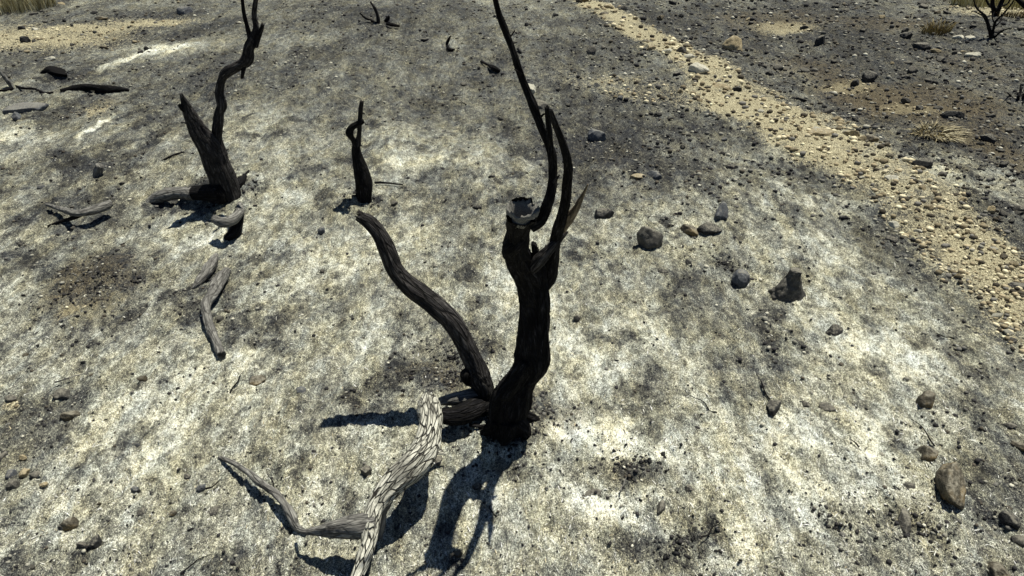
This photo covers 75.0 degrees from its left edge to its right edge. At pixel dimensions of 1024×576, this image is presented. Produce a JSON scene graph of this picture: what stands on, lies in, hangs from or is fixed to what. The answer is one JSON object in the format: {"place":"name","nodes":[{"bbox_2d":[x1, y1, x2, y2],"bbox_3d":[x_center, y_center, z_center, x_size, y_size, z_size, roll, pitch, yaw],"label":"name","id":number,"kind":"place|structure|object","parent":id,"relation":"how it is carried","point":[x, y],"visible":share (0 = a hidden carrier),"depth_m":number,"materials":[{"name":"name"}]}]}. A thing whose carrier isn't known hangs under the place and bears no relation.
{"place":"outdoors","nodes":[
{"label":"outdoors","id":0,"kind":"place"},
{"bbox_2d":[0,0,56,14],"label":"dry grass","id":1,"kind":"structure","parent":0,"point":[12,6],"depth_m":9.14,"materials":[{"name":"plant"}]},
{"bbox_2d":[0,0,1023,575],"bbox_3d":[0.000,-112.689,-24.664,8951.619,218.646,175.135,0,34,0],"label":"ground","id":2,"kind":"structure","parent":0,"point":[424,152],"depth_m":3.50,"materials":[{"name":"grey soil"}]},
{"bbox_2d":[0,69,14,91],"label":"grey stick","id":3,"kind":"object","parent":2,"relation":"on","point":[7,81],"visible":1,"depth_m":6.11,"materials":[{"name":"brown wood"}]},
{"bbox_2d":[4,395,16,401],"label":"rock","id":4,"kind":"object","parent":2,"relation":"on","point":[10,398],"visible":0.98,"depth_m":2.85,"materials":[{"name":"grey stone"}]},
{"bbox_2d":[5,469,17,478],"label":"rock","id":5,"kind":"object","parent":2,"relation":"on","point":[10,473],"visible":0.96,"depth_m":2.52,"materials":[{"name":"stone"}]},
{"bbox_2d":[6,479,19,490],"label":"rock","id":6,"kind":"object","parent":2,"relation":"on","point":[12,484],"visible":1,"depth_m":2.47,"materials":[{"name":"grey stone"}]},
{"bbox_2d":[11,112,21,119],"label":"rock","id":7,"kind":"object","parent":2,"relation":"on","point":[16,116],"visible":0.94,"depth_m":5.47,"materials":[{"name":"stone"}]},
{"bbox_2d":[19,468,29,477],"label":"rock","id":8,"kind":"object","parent":2,"relation":"on","point":[24,473],"visible":1,"depth_m":2.52,"materials":[{"name":"beige stone"}]},
{"bbox_2d":[19,36,30,42],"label":"rock","id":9,"kind":"object","parent":2,"relation":"on","point":[24,39],"visible":1,"depth_m":7.91,"materials":[{"name":"stone"}]},
{"bbox_2d":[2,102,48,113],"bbox_3d":[-4.145,-1.511,5.702,0.379,0.131,0.158,0,34,0],"label":"stick","id":10,"kind":"object","parent":2,"relation":"on","point":[22,107],"visible":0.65,"depth_m":5.64,"materials":[{"name":"wood"}]},
{"bbox_2d":[15,85,53,93],"bbox_3d":[-4.416,-1.820,6.109,0.593,0.046,0.085,15,37,22],"label":"black twig","id":11,"kind":"object","parent":2,"relation":"on","point":[30,88],"visible":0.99,"depth_m":6.08,"materials":[{"name":"brown wood"}]},
{"bbox_2d":[29,471,40,477],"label":"rock","id":12,"kind":"object","parent":2,"relation":"on","point":[35,474],"visible":1,"depth_m":2.52,"materials":[{"name":"grey stone"}]},
{"bbox_2d":[40,66,66,76],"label":"rock","id":13,"kind":"object","parent":2,"relation":"on","point":[55,71],"visible":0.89,"depth_m":6.73,"materials":[{"name":"brown stone"}]},
{"bbox_2d":[52,388,69,399],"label":"rock","id":14,"kind":"object","parent":2,"relation":"on","point":[61,393],"visible":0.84,"depth_m":2.85,"materials":[{"name":"grey stone"}]},
{"bbox_2d":[60,517,78,530],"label":"rock","id":15,"kind":"object","parent":2,"relation":"on","point":[71,523],"visible":1,"depth_m":2.33,"materials":[{"name":"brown stone"}]},
{"bbox_2d":[59,410,80,420],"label":"rock","id":16,"kind":"object","parent":2,"relation":"on","point":[68,416],"visible":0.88,"depth_m":2.77,"materials":[{"name":"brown stone"}]},
{"bbox_2d":[45,200,112,226],"bbox_3d":[-2.733,-0.472,4.126,0.454,0.116,0.214,2,34,3],"label":"forked stick","id":17,"kind":"object","parent":2,"relation":"on","point":[101,207],"visible":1,"depth_m":4.08,"materials":[{"name":"grey wood"}]},
{"bbox_2d":[76,541,85,547],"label":"rock","id":18,"kind":"object","parent":2,"relation":"on","point":[80,544],"visible":1,"depth_m":2.27,"materials":[{"name":"grey stone"}]},
{"bbox_2d":[60,84,128,92],"bbox_3d":[-3.840,-1.833,6.144,0.571,0.087,0.125,-4,34,-6],"label":"burnt log","id":19,"kind":"object","parent":2,"relation":"on","point":[96,88],"visible":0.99,"depth_m":6.12,"materials":[{"name":"brown wood"}]},
{"bbox_2d":[88,534,101,549],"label":"rock","id":20,"kind":"object","parent":2,"relation":"on","point":[95,541],"visible":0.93,"depth_m":2.27,"materials":[{"name":"stone"}]},
{"bbox_2d":[92,163,103,177],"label":"rock","id":21,"kind":"object","parent":2,"relation":"on","point":[98,168],"visible":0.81,"depth_m":4.55,"materials":[{"name":"grey stone"}]},
{"bbox_2d":[136,375,147,381],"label":"stone","id":22,"kind":"object","parent":2,"relation":"on","point":[143,378],"visible":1,"depth_m":2.94,"materials":[{"name":"grey stone"}]},
{"bbox_2d":[176,6,192,14],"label":"rock","id":23,"kind":"object","parent":2,"relation":"on","point":[183,10],"visible":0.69,"depth_m":9.18,"materials":[{"name":"stone"}]},
{"bbox_2d":[180,554,210,574],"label":"twig","id":24,"kind":"object","parent":2,"relation":"on","point":[183,571],"visible":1,"depth_m":2.19,"materials":[{"name":"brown wood"}]},
{"bbox_2d":[196,484,205,491],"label":"rock","id":25,"kind":"object","parent":2,"relation":"on","point":[200,487],"visible":1,"depth_m":2.46,"materials":[{"name":"stone"}]},
{"bbox_2d":[146,0,264,203],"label":"burnt tree","id":26,"kind":"object","parent":2,"relation":"on","point":[224,185],"visible":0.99,"depth_m":4.05,"materials":[{"name":"brown wood"}]},
{"bbox_2d":[192,253,218,288],"bbox_3d":[-1.668,-0.108,3.665,0.067,0.059,0.333,0,34,0],"label":"grey branch","id":27,"kind":"object","parent":2,"relation":"on","point":[208,269],"visible":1,"depth_m":3.62,"materials":[{"name":"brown wood"}]},
{"bbox_2d":[209,506,220,515],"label":"rock","id":28,"kind":"object","parent":2,"relation":"on","point":[213,510],"visible":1,"depth_m":2.38,"materials":[{"name":"grey stone"}]},
{"bbox_2d":[201,267,230,358],"bbox_3d":[-1.497,0.101,3.359,0.128,0.086,0.796,-10,35,-15],"label":"crooked log","id":29,"kind":"object","parent":2,"relation":"on","point":[218,282],"visible":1,"depth_m":3.33,"materials":[{"name":"grey wood"}]},
{"bbox_2d":[211,202,243,240],"bbox_3d":[-1.693,-0.425,4.057,0.163,0.168,0.376,0,34,0],"label":"arched log","id":30,"kind":"object","parent":2,"relation":"on","point":[233,221],"visible":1,"depth_m":3.96,"materials":[{"name":"grey wood"}]},
{"bbox_2d":[249,374,265,385],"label":"rock","id":31,"kind":"object","parent":2,"relation":"on","point":[255,380],"visible":0.96,"depth_m":2.92,"materials":[{"name":"brown stone"}]},
{"bbox_2d":[218,456,304,532],"bbox_3d":[-0.916,0.728,2.437,0.540,0.065,0.051,26,42,33],"label":"dark branch","id":32,"kind":"object","parent":2,"relation":"on","point":[290,514],"visible":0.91,"depth_m":2.39,"materials":[{"name":"grey wood"}]},
{"bbox_2d":[296,386,305,393],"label":"rock","id":33,"kind":"object","parent":2,"relation":"on","point":[300,389],"visible":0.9,"depth_m":2.86,"materials":[{"name":"stone"}]},
{"bbox_2d":[317,226,324,235],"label":"rock","id":34,"kind":"object","parent":2,"relation":"on","point":[321,230],"visible":0.98,"depth_m":4.07,"materials":[{"name":"stone"}]},
{"bbox_2d":[345,100,372,202],"bbox_3d":[-0.997,-0.836,4.236,0.181,0.716,0.124,-18,38,-25],"label":"stump","id":35,"kind":"object","parent":2,"relation":"on","point":[363,182],"visible":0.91,"depth_m":4.25,"materials":[{"name":"brown wood"}]},
{"bbox_2d":[360,464,371,476],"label":"rock","id":36,"kind":"object","parent":2,"relation":"on","point":[365,470],"visible":0.98,"depth_m":2.51,"materials":[{"name":"grey stone"}]},
{"bbox_2d":[359,1,379,23],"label":"burnt sapling","id":37,"kind":"object","parent":2,"relation":"on","point":[376,13],"visible":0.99,"depth_m":8.07,"materials":[{"name":"brown wood"}]},
{"bbox_2d":[296,393,446,575],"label":"pale log","id":38,"kind":"object","parent":2,"relation":"on","point":[413,464],"visible":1,"depth_m":2.22,"materials":[{"name":"grey wood"}]},
{"bbox_2d":[374,181,402,184],"bbox_3d":[-0.856,-0.729,4.639,0.198,0.042,0.020,-5,34,-8],"label":"black twig","id":39,"kind":"object","parent":2,"relation":"on","point":[378,182],"visible":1,"depth_m":4.63,"materials":[{"name":"brown wood"}]},
{"bbox_2d":[355,210,493,425],"bbox_3d":[-0.350,0.172,2.588,0.539,0.893,0.273,8,35,12],"label":"leaning stem","id":40,"kind":"object","parent":2,"relation":"on","point":[470,404],"visible":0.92,"depth_m":2.62,"materials":[{"name":"brown wood"}]},
{"bbox_2d":[434,455,441,465],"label":"rock","id":41,"kind":"object","parent":2,"relation":"on","point":[437,461],"visible":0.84,"depth_m":2.57,"materials":[{"name":"grey stone"}]},
{"bbox_2d":[445,36,454,50],"bbox_3d":[-0.705,-2.749,7.496,0.087,0.114,0.281,-8,35,-12],"label":"charred twig","id":42,"kind":"object","parent":2,"relation":"on","point":[448,48],"visible":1,"depth_m":7.48,"materials":[{"name":"brown wood"}]},
{"bbox_2d":[454,550,461,557],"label":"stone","id":43,"kind":"object","parent":2,"relation":"on","point":[458,554],"visible":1,"depth_m":2.26,"materials":[{"name":"grey stone"}]},
{"bbox_2d":[472,482,480,489],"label":"rock","id":44,"kind":"object","parent":2,"relation":"on","point":[476,486],"visible":1,"depth_m":2.48,"materials":[{"name":"stone"}]},
{"bbox_2d":[480,60,499,72],"bbox_3d":[-0.244,-2.301,6.902,0.076,0.068,0.405,-19,38,-26],"label":"burnt stick","id":45,"kind":"object","parent":2,"relation":"on","point":[494,68],"visible":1,"depth_m":6.79,"materials":[{"name":"brown wood"}]},
{"bbox_2d":[0,0,1023,575],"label":"charcoal crumbs","id":46,"kind":"object","parent":2,"relation":"on","point":[642,460],"visible":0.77,"depth_m":2.63,"materials":[{"name":"black wood"}]},
{"bbox_2d":[469,0,588,445],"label":"burnt tree","id":47,"kind":"object","parent":2,"relation":"on","point":[534,275],"visible":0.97,"depth_m":2.25,"materials":[{"name":"brown wood"}]},
{"bbox_2d":[536,99,547,109],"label":"rock","id":48,"kind":"object","parent":2,"relation":"on","point":[541,104],"visible":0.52,"depth_m":6.00,"materials":[{"name":"grey stone"}]},
{"bbox_2d":[586,46,595,54],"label":"rock","id":49,"kind":"object","parent":2,"relation":"on","point":[591,50],"visible":0.91,"depth_m":7.30,"materials":[{"name":"grey stone"}]},
{"bbox_2d":[582,488,600,496],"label":"rock","id":50,"kind":"object","parent":2,"relation":"on","point":[589,492],"visible":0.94,"depth_m":2.44,"materials":[{"name":"grey stone"}]},
{"bbox_2d":[587,128,605,140],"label":"rock","id":51,"kind":"object","parent":2,"relation":"on","point":[595,135],"visible":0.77,"depth_m":5.40,"materials":[{"name":"stone"}]},
{"bbox_2d":[594,208,613,218],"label":"rock","id":52,"kind":"object","parent":2,"relation":"on","point":[603,213],"visible":0.91,"depth_m":4.25,"materials":[{"name":"stone"}]},
{"bbox_2d":[630,173,643,179],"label":"rock","id":53,"kind":"object","parent":2,"relation":"on","point":[636,176],"visible":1,"depth_m":4.79,"materials":[{"name":"beige stone"}]},
{"bbox_2d":[636,226,662,248],"bbox_3d":[0.830,-0.290,3.965,0.138,0.165,0.157,-18,38,-25],"label":"rock","id":54,"kind":"object","parent":2,"relation":"on","point":[648,237],"visible":0.88,"depth_m":3.92,"materials":[{"name":"grey stone"}]},
{"bbox_2d":[646,170,661,179],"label":"rock","id":55,"kind":"object","parent":2,"relation":"on","point":[655,175],"visible":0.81,"depth_m":4.77,"materials":[{"name":"stone"}]},
{"bbox_2d":[657,500,665,515],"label":"rock","id":56,"kind":"object","parent":2,"relation":"on","point":[661,506],"visible":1,"depth_m":2.37,"materials":[{"name":"grey stone"}]},
{"bbox_2d":[680,224,698,235],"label":"rock","id":57,"kind":"object","parent":2,"relation":"on","point":[689,230],"visible":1,"depth_m":4.05,"materials":[{"name":"brown stone"}]},
{"bbox_2d":[688,62,709,73],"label":"rock","id":58,"kind":"object","parent":2,"relation":"on","point":[697,67],"visible":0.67,"depth_m":6.61,"materials":[{"name":"stone"}]},
{"bbox_2d":[697,222,721,234],"bbox_3d":[1.205,-0.352,4.065,0.140,0.088,0.098,-13,36,-18],"label":"rock","id":59,"kind":"object","parent":2,"relation":"on","point":[708,228],"visible":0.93,"depth_m":4.04,"materials":[{"name":"stone"}]},
{"bbox_2d":[715,202,727,219],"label":"rock","id":60,"kind":"object","parent":2,"relation":"on","point":[721,213],"visible":0.96,"depth_m":4.14,"materials":[{"name":"stone"}]},
{"bbox_2d":[713,83,731,90],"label":"rock","id":61,"kind":"object","parent":2,"relation":"on","point":[720,85],"visible":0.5,"depth_m":6.36,"materials":[{"name":"beige stone"}]},
{"bbox_2d":[722,35,742,51],"bbox_3d":[2.554,-2.804,7.742,0.218,0.256,0.241,0,34,0],"label":"rock","id":62,"kind":"object","parent":2,"relation":"on","point":[733,42],"visible":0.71,"depth_m":7.66,"materials":[{"name":"beige stone"}]},
{"bbox_2d":[731,269,749,286],"bbox_3d":[1.246,-0.054,3.630,0.095,0.099,0.096,-23,40,-30],"label":"rock","id":63,"kind":"object","parent":2,"relation":"on","point":[740,277],"visible":1,"depth_m":3.60,"materials":[{"name":"stone"}]},
{"bbox_2d":[766,400,780,415],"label":"rock","id":64,"kind":"object","parent":2,"relation":"on","point":[773,407],"visible":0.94,"depth_m":2.76,"materials":[{"name":"stone"}]},
{"bbox_2d":[773,64,783,69],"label":"stone","id":65,"kind":"object","parent":2,"relation":"on","point":[778,67],"visible":0.93,"depth_m":7.04,"materials":[{"name":"grey stone"}]},
{"bbox_2d":[768,267,805,301],"bbox_3d":[1.461,-0.019,3.502,0.189,0.184,0.134,0,34,0],"label":"burnt stump","id":66,"kind":"object","parent":2,"relation":"on","point":[788,287],"visible":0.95,"depth_m":3.48,"materials":[{"name":"black wood"}]},
{"bbox_2d":[815,35,824,45],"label":"rock","id":67,"kind":"object","parent":2,"relation":"on","point":[820,40],"visible":0.88,"depth_m":7.76,"materials":[{"name":"stone"}]},
{"bbox_2d":[807,128,833,135],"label":"rock","id":68,"kind":"object","parent":2,"relation":"on","point":[822,132],"visible":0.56,"depth_m":5.31,"materials":[{"name":"beige stone"}]},
{"bbox_2d":[818,402,835,411],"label":"rock","id":69,"kind":"object","parent":2,"relation":"on","point":[828,407],"visible":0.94,"depth_m":2.81,"materials":[{"name":"grey stone"}]},
{"bbox_2d":[825,324,842,335],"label":"rock","id":70,"kind":"object","parent":2,"relation":"on","point":[834,329],"visible":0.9,"depth_m":3.25,"materials":[{"name":"stone"}]},
{"bbox_2d":[843,130,859,135],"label":"rock","id":71,"kind":"object","parent":2,"relation":"on","point":[853,133],"visible":0.65,"depth_m":5.28,"materials":[{"name":"beige stone"}]},
{"bbox_2d":[850,79,858,86],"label":"rock","id":72,"kind":"object","parent":2,"relation":"on","point":[855,82],"visible":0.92,"depth_m":6.55,"materials":[{"name":"stone"}]},
{"bbox_2d":[862,70,877,82],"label":"rock","id":73,"kind":"object","parent":2,"relation":"on","point":[869,76],"visible":0.91,"depth_m":6.64,"materials":[{"name":"stone"}]},
{"bbox_2d":[865,134,878,141],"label":"rock","id":74,"kind":"object","parent":2,"relation":"on","point":[871,138],"visible":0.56,"depth_m":5.18,"materials":[{"name":"brown stone"}]},
{"bbox_2d":[883,175,898,179],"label":"rock","id":75,"kind":"object","parent":2,"relation":"on","point":[888,177],"visible":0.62,"depth_m":4.59,"materials":[{"name":"stone"}]},
{"bbox_2d":[885,236,897,242],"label":"rock","id":76,"kind":"object","parent":2,"relation":"on","point":[892,239],"visible":1,"depth_m":3.98,"materials":[{"name":"grey stone"}]},
{"bbox_2d":[888,221,899,227],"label":"rock","id":77,"kind":"object","parent":2,"relation":"on","point":[894,224],"visible":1,"depth_m":4.11,"materials":[{"name":"stone"}]},
{"bbox_2d":[898,508,910,532],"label":"rock","id":78,"kind":"object","parent":2,"relation":"on","point":[904,519],"visible":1,"depth_m":2.30,"materials":[{"name":"grey stone"}]},
{"bbox_2d":[899,32,912,38],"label":"rock","id":79,"kind":"object","parent":2,"relation":"on","point":[906,35],"visible":0.97,"depth_m":7.90,"materials":[{"name":"stone"}]},
{"bbox_2d":[903,481,915,489],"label":"rock","id":80,"kind":"object","parent":2,"relation":"on","point":[908,485],"visible":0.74,"depth_m":2.43,"materials":[{"name":"grey stone"}]},
{"bbox_2d":[907,66,917,72],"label":"stone","id":81,"kind":"object","parent":2,"relation":"on","point":[912,69],"visible":0.9,"depth_m":6.82,"materials":[{"name":"grey stone"}]},
{"bbox_2d":[912,42,930,49],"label":"rock","id":82,"kind":"object","parent":2,"relation":"on","point":[922,45],"visible":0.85,"depth_m":7.53,"materials":[{"name":"stone"}]},
{"bbox_2d":[912,157,932,168],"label":"rock","id":83,"kind":"object","parent":2,"relation":"on","point":[927,162],"visible":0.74,"depth_m":4.76,"materials":[{"name":"stone"}]},
{"bbox_2d":[916,390,935,408],"bbox_3d":[1.748,0.476,2.818,0.081,0.095,0.085,0,34,0],"label":"rock","id":84,"kind":"object","parent":2,"relation":"on","point":[925,399],"visible":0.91,"depth_m":2.79,"materials":[{"name":"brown stone"}]},
{"bbox_2d":[915,445,938,462],"bbox_3d":[1.599,0.646,2.570,0.079,0.090,0.076,0,34,0],"label":"rock","id":85,"kind":"object","parent":2,"relation":"on","point":[929,454],"visible":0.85,"depth_m":2.54,"materials":[{"name":"brown stone"}]},
{"bbox_2d":[924,204,933,210],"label":"stone","id":86,"kind":"object","parent":2,"relation":"on","point":[930,207],"visible":1,"depth_m":4.22,"materials":[{"name":"beige stone"}]},
{"bbox_2d":[918,17,957,34],"bbox_3d":[5.091,-3.115,7.974,0.564,0.175,0.462,17,38,23],"label":"grass tuft","id":87,"kind":"object","parent":2,"relation":"on","point":[933,27],"visible":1,"depth_m":7.96,"materials":[{"name":"plant"}]},
{"bbox_2d":[904,119,982,142],"bbox_3d":[3.386,-1.214,5.247,0.558,0.085,0.508,-20,39,-27],"label":"grass tuft","id":88,"kind":"object","parent":2,"relation":"on","point":[951,134],"visible":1,"depth_m":5.28,"materials":[{"name":"plant"}]},
{"bbox_2d":[934,462,966,510],"bbox_3d":[1.594,0.731,2.418,0.099,0.137,0.194,8,35,12],"label":"rock","id":89,"kind":"object","parent":2,"relation":"on","point":[950,482],"visible":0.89,"depth_m":2.39,"materials":[{"name":"brown stone"}]},
{"bbox_2d":[941,111,964,118],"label":"rock","id":90,"kind":"object","parent":2,"relation":"on","point":[947,114],"visible":0.81,"depth_m":5.54,"materials":[{"name":"stone"}]},
{"bbox_2d":[964,52,981,56],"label":"rock","id":91,"kind":"object","parent":2,"relation":"on","point":[971,54],"visible":0.84,"depth_m":7.29,"materials":[{"name":"stone"}]},
{"bbox_2d":[949,0,1023,9],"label":"dry grass","id":92,"kind":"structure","parent":2,"relation":"on","point":[981,3],"depth_m":9.43,"materials":[{"name":"plant"}]},
{"bbox_2d":[980,133,996,143],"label":"rock","id":93,"kind":"object","parent":2,"relation":"on","point":[990,138],"visible":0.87,"depth_m":5.19,"materials":[{"name":"stone"}]},
{"bbox_2d":[987,206,995,213],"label":"rock","id":94,"kind":"object","parent":2,"relation":"on","point":[991,209],"visible":0.94,"depth_m":4.18,"materials":[{"name":"beige stone"}]},
{"bbox_2d":[973,0,1013,38],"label":"burnt shrub","id":95,"kind":"object","parent":2,"relation":"on","point":[989,29],"visible":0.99,"depth_m":7.61,"materials":[{"name":"brown wood"}]},
{"bbox_2d":[985,0,1009,15],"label":"burnt shrub","id":96,"kind":"object","parent":2,"relation":"on","point":[994,9],"visible":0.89,"depth_m":8.76,"materials":[{"name":"brown wood"}]},
{"bbox_2d":[987,561,1009,575],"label":"rock","id":97,"kind":"object","parent":2,"relation":"on","point":[996,568],"visible":0.99,"depth_m":2.16,"materials":[{"name":"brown stone"}]},
{"bbox_2d":[1001,422,1016,428],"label":"rock","id":98,"kind":"object","parent":2,"relation":"on","point":[1009,425],"visible":1,"depth_m":2.72,"materials":[{"name":"grey stone"}]},
{"bbox_2d":[998,510,1020,529],"bbox_3d":[1.733,0.808,2.321,0.059,0.057,0.071,0,34,0],"label":"rock","id":99,"kind":"object","parent":2,"relation":"on","point":[1012,520],"visible":0.98,"depth_m":2.31,"materials":[{"name":"stone"}]},
{"bbox_2d":[997,10,1023,18],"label":"grass tuft","id":100,"kind":"object","parent":2,"relation":"on","point":[1020,15],"visible":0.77,"depth_m":8.70,"materials":[{"name":"plant"}]},
{"bbox_2d":[1007,84,1023,99],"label":"black brush","id":101,"kind":"object","parent":2,"relation":"on","point":[1019,94],"visible":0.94,"depth_m":6.08,"materials":[{"name":"brown wood"}]},
{"bbox_2d":[1008,282,1023,289],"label":"rock","id":102,"kind":"object","parent":2,"relation":"on","point":[1013,284],"visible":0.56,"depth_m":3.55,"materials":[{"name":"stone"}]},
{"bbox_2d":[1010,440,1023,450],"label":"rock","id":103,"kind":"object","parent":2,"relation":"on","point":[1018,445],"visible":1,"depth_m":2.62,"materials":[{"name":"brown stone"}]},
{"bbox_2d":[1011,534,1023,546],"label":"rock","id":104,"kind":"object","parent":2,"relation":"on","point":[1018,539],"visible":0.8,"depth_m":2.25,"materials":[{"name":"grey stone"}]},
{"bbox_2d":[1012,205,1023,211],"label":"rock","id":105,"kind":"object","parent":2,"relation":"on","point":[1018,207],"visible":0.7,"depth_m":4.20,"materials":[{"name":"grey stone"}]},
{"bbox_2d":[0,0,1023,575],"bbox_3d":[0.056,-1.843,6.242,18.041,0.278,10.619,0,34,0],"label":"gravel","id":106,"kind":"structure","parent":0,"point":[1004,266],"depth_m":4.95,"materials":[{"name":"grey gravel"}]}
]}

